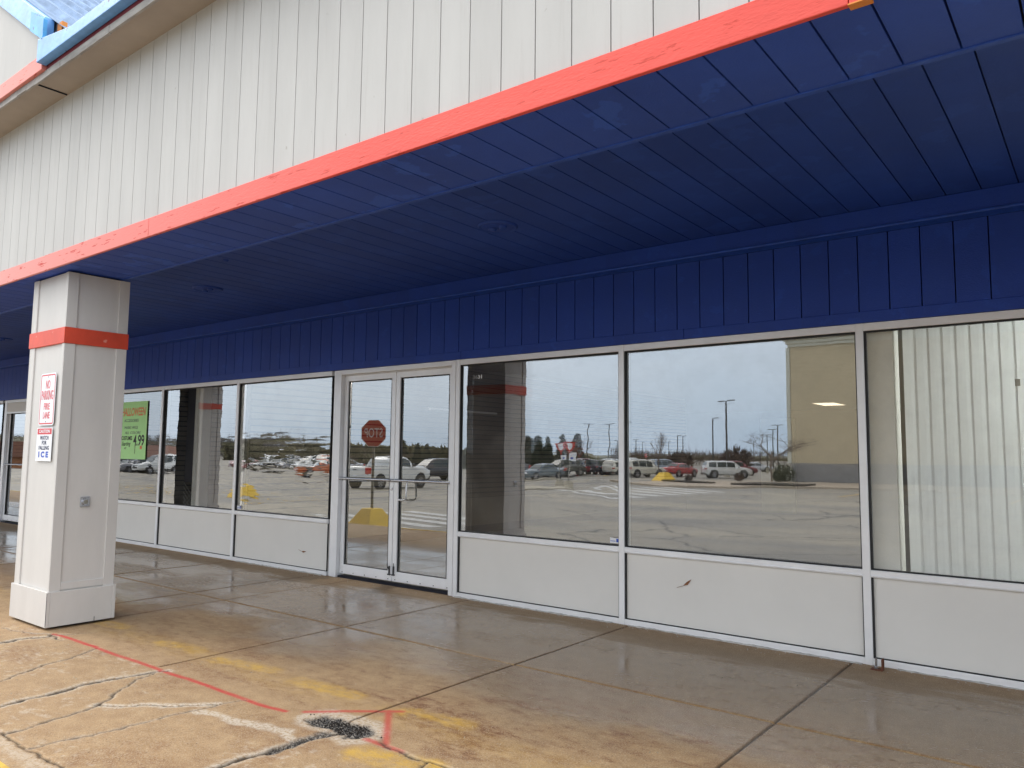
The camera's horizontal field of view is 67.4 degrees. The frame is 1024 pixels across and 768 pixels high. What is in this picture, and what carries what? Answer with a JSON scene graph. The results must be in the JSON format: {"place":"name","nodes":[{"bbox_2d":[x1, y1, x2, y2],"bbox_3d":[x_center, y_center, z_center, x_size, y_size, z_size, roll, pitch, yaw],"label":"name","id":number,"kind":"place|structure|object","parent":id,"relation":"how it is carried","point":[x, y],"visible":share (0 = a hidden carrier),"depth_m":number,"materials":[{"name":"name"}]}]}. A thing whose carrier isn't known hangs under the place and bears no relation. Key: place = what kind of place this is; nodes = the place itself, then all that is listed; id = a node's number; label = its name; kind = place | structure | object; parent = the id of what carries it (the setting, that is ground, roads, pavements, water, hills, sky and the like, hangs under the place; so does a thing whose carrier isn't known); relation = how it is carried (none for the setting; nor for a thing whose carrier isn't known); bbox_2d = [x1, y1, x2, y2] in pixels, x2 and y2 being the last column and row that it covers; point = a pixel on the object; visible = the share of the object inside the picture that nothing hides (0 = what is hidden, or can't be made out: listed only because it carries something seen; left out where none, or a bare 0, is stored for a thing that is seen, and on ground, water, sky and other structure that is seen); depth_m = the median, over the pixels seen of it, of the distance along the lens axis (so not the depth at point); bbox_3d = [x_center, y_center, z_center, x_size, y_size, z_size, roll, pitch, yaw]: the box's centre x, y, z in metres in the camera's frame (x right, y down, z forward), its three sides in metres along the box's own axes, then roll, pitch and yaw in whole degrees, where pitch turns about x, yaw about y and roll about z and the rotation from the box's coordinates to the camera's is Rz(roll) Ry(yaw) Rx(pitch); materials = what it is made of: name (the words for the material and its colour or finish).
{"place":"outdoors","nodes":[
{"label":"outdoors","id":0,"kind":"place"},
{"bbox_2d":[0,612,442,767],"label":"apron","id":1,"kind":"object","parent":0,"point":[119,727],"visible":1,"depth_m":4.01,"materials":[{"name":"concrete"}]},
{"bbox_2d":[0,522,1023,767],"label":"walkway","id":2,"kind":"structure","parent":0,"point":[528,690],"depth_m":4.81,"materials":[{"name":"concrete"}]},
{"bbox_2d":[9,271,129,627],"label":"porch column","id":3,"kind":"structure","parent":2,"relation":"on","point":[66,542],"depth_m":6.34,"materials":[{"name":"paint"}]},
{"bbox_2d":[35,427,52,460],"bbox_3d":[-3.843,0.495,6.303,0.300,0.274,0.004,-3,-7,38],"label":"falling ice sign","id":4,"kind":"object","parent":3,"relation":"attached to","point":[43,444],"visible":1,"depth_m":6.30,"materials":[{"name":"white metal"}]},
{"bbox_2d":[38,372,56,425],"bbox_3d":[-3.832,0.126,6.331,0.300,0.432,0.005,-3,-7,38],"label":"no parking sign","id":5,"kind":"object","parent":3,"relation":"attached to","point":[47,398],"visible":1,"depth_m":6.33,"materials":[{"name":"metal"}]},
{"bbox_2d":[80,497,89,506],"bbox_3d":[-3.490,0.964,6.283,0.022,0.082,0.076,-3,-7,38],"label":"outlet plate","id":6,"kind":"object","parent":3,"relation":"attached to","point":[84,501],"visible":1,"depth_m":6.28,"materials":[{"name":"metal"}]},
{"bbox_2d":[310,714,381,737],"bbox_3d":[-0.875,1.773,3.976,0.554,0.015,0.203,-3,-7,38],"label":"crack grit","id":7,"kind":"object","parent":2,"relation":"on","point":[345,726],"visible":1,"depth_m":3.97,"materials":[{"name":"black gravel"}]},
{"bbox_2d":[1,581,948,764],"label":"pavement grit","id":8,"kind":"object","parent":2,"relation":"on","point":[405,667],"visible":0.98,"depth_m":4.75,"materials":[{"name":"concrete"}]},
{"bbox_2d":[247,564,987,686],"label":"wall grit","id":9,"kind":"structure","parent":2,"relation":"on","point":[607,623],"depth_m":6.40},
{"bbox_2d":[870,658,884,671],"bbox_3d":[2.449,1.877,5.149,0.075,0.075,0.060,-3,-7,38],"label":"anchor bracket","id":10,"kind":"object","parent":2,"relation":"on","point":[876,668],"visible":1,"depth_m":5.13,"materials":[{"name":"metal"}]},
{"label":"ground","id":11,"kind":"structure","parent":0,"visible":0},
{"bbox_2d":[0,0,1023,690],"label":"shop building","id":12,"kind":"structure","parent":11,"relation":"on","point":[704,278],"depth_m":5.85,"materials":[{"name":"white paint"}]},
{"bbox_2d":[0,401,4,467],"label":"window","id":13,"kind":"structure","parent":12,"relation":"in","point":[2,403],"depth_m":15.21,"materials":[{"name":"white glass"}]},
{"bbox_2d":[0,337,12,340],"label":"downlight","id":14,"kind":"object","parent":12,"relation":"attached to","point":[5,339],"visible":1,"depth_m":12.13,"materials":[{"name":"blue paint"}]},
{"bbox_2d":[2,413,21,521],"bbox_3d":[-9.519,1.491,14.732,0.965,2.258,0.095,-3,-7,38],"label":"door","id":15,"kind":"structure","parent":12,"relation":"in","point":[7,517],"depth_m":14.96,"materials":[{"name":"white metal"}]},
{"bbox_2d":[120,401,147,458],"bbox_3d":[-5.895,0.719,11.932,0.870,0.890,0.004,-3,-7,38],"label":"sale poster","id":16,"kind":"object","parent":12,"relation":"attached to","point":[134,432],"visible":0.98,"depth_m":11.89,"materials":[{"name":"green paper"}]},
{"bbox_2d":[116,386,161,547],"bbox_3d":[-5.955,1.263,11.961,1.950,2.365,0.118,-3,-7,38],"label":"window","id":17,"kind":"structure","parent":12,"relation":"in","point":[135,519],"depth_m":11.65,"materials":[{"name":"white metal"}]},
{"bbox_2d":[183,388,195,504],"bbox_3d":[-4.707,0.881,11.376,0.407,2.755,0.046,-3,-7,38],"label":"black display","id":18,"kind":"object","parent":12,"relation":"in","point":[190,435],"visible":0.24,"depth_m":11.43},
{"bbox_2d":[154,380,236,559],"bbox_3d":[-4.412,1.169,10.765,1.960,2.365,0.118,-3,-7,38],"label":"window","id":19,"kind":"structure","parent":12,"relation":"in","point":[198,530],"depth_m":10.80,"materials":[{"name":"white metal"}]},
{"bbox_2d":[191,387,211,506],"bbox_3d":[-4.435,0.895,10.975,0.200,2.950,0.140,-3,-7,38],"label":"white post","id":20,"kind":"object","parent":12,"relation":"on","point":[200,470],"visible":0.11,"depth_m":10.91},
{"bbox_2d":[192,285,222,292],"bbox_3d":[-3.264,-1.008,8.239,0.310,0.035,0.310,-3,-7,38],"label":"downlight","id":21,"kind":"object","parent":12,"relation":"attached to","point":[207,288],"visible":1,"depth_m":8.20,"materials":[{"name":"blue paint"}]},
{"bbox_2d":[230,371,334,575],"bbox_3d":[-2.866,1.076,9.567,1.955,2.365,0.118,-3,-7,38],"label":"window","id":22,"kind":"structure","parent":12,"relation":"in","point":[262,538],"depth_m":9.52,"materials":[{"name":"white metal"}]},
{"bbox_2d":[338,372,396,580],"bbox_3d":[-1.629,1.013,8.615,0.865,2.258,0.095,-3,-7,38],"label":"door","id":23,"kind":"structure","parent":12,"relation":"in","point":[377,573],"depth_m":8.65,"materials":[{"name":"white metal"}]},
{"bbox_2d":[391,368,451,589],"bbox_3d":[-0.948,0.971,8.081,0.859,2.258,0.104,-3,-7,38],"label":"door","id":24,"kind":"structure","parent":12,"relation":"in","point":[397,576],"depth_m":8.23,"materials":[{"name":"white metal"}]},
{"bbox_2d":[477,220,517,233],"bbox_3d":[-0.110,-1.191,5.883,0.310,0.035,0.310,-3,-7,38],"label":"downlight","id":25,"kind":"object","parent":12,"relation":"attached to","point":[497,226],"visible":1,"depth_m":5.85,"materials":[{"name":"blue paint"}]},
{"bbox_2d":[452,345,618,623],"bbox_3d":[0.199,0.890,7.191,1.890,2.365,0.118,-3,-7,38],"label":"window","id":26,"kind":"structure","parent":12,"relation":"in","point":[569,577],"depth_m":7.12,"materials":[{"name":"white metal"}]},
{"bbox_2d":[610,537,618,542],"bbox_3d":[0.879,1.341,6.585,0.090,0.044,0.002,-3,-7,38],"label":"window sticker","id":27,"kind":"object","parent":12,"relation":"attached to","point":[613,540],"depth_m":6.59,"materials":[{"name":"white paper"}]},
{"bbox_2d":[618,324,864,663],"bbox_3d":[1.709,0.799,6.020,1.936,2.365,0.118,-3,-7,38],"label":"window","id":28,"kind":"structure","parent":12,"relation":"in","point":[817,609],"depth_m":5.90,"materials":[{"name":"white metal"}]},
{"bbox_2d":[812,402,844,405],"bbox_3d":[9.120,0.578,22.095,0.620,0.014,1.220,-3,-7,38],"label":"ceiling light","id":29,"kind":"object","parent":12,"relation":"attached to","point":[829,403],"visible":1,"depth_m":21.89,"materials":[{"name":"white metal"}]},
{"bbox_2d":[855,309,1023,689],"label":"window","id":30,"kind":"structure","parent":12,"relation":"in","point":[966,628],"depth_m":5.08,"materials":[{"name":"white metal"}]},
{"bbox_2d":[902,320,1023,581],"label":"vertical blinds","id":31,"kind":"object","parent":12,"relation":"hanging from","point":[977,372],"visible":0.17,"depth_m":5.20,"materials":[{"name":"white plastic"}]},
{"bbox_2d":[1015,379,1020,385],"bbox_3d":[3.288,-0.009,4.994,0.028,0.044,0.020,-3,-7,38],"label":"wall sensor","id":32,"kind":"object","parent":12,"relation":"attached to","point":[1017,382],"depth_m":4.99,"materials":[{"name":"beige plastic"}]},
{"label":"kerb face","id":33,"kind":"structure","parent":11,"relation":"on","visible":0},
{"bbox_2d":[0,761,9,767],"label":"yellow kerb line","id":34,"kind":"object","parent":33,"relation":"on","point":[2,765],"depth_m":3.42,"materials":[{"name":"paint"}]}
]}

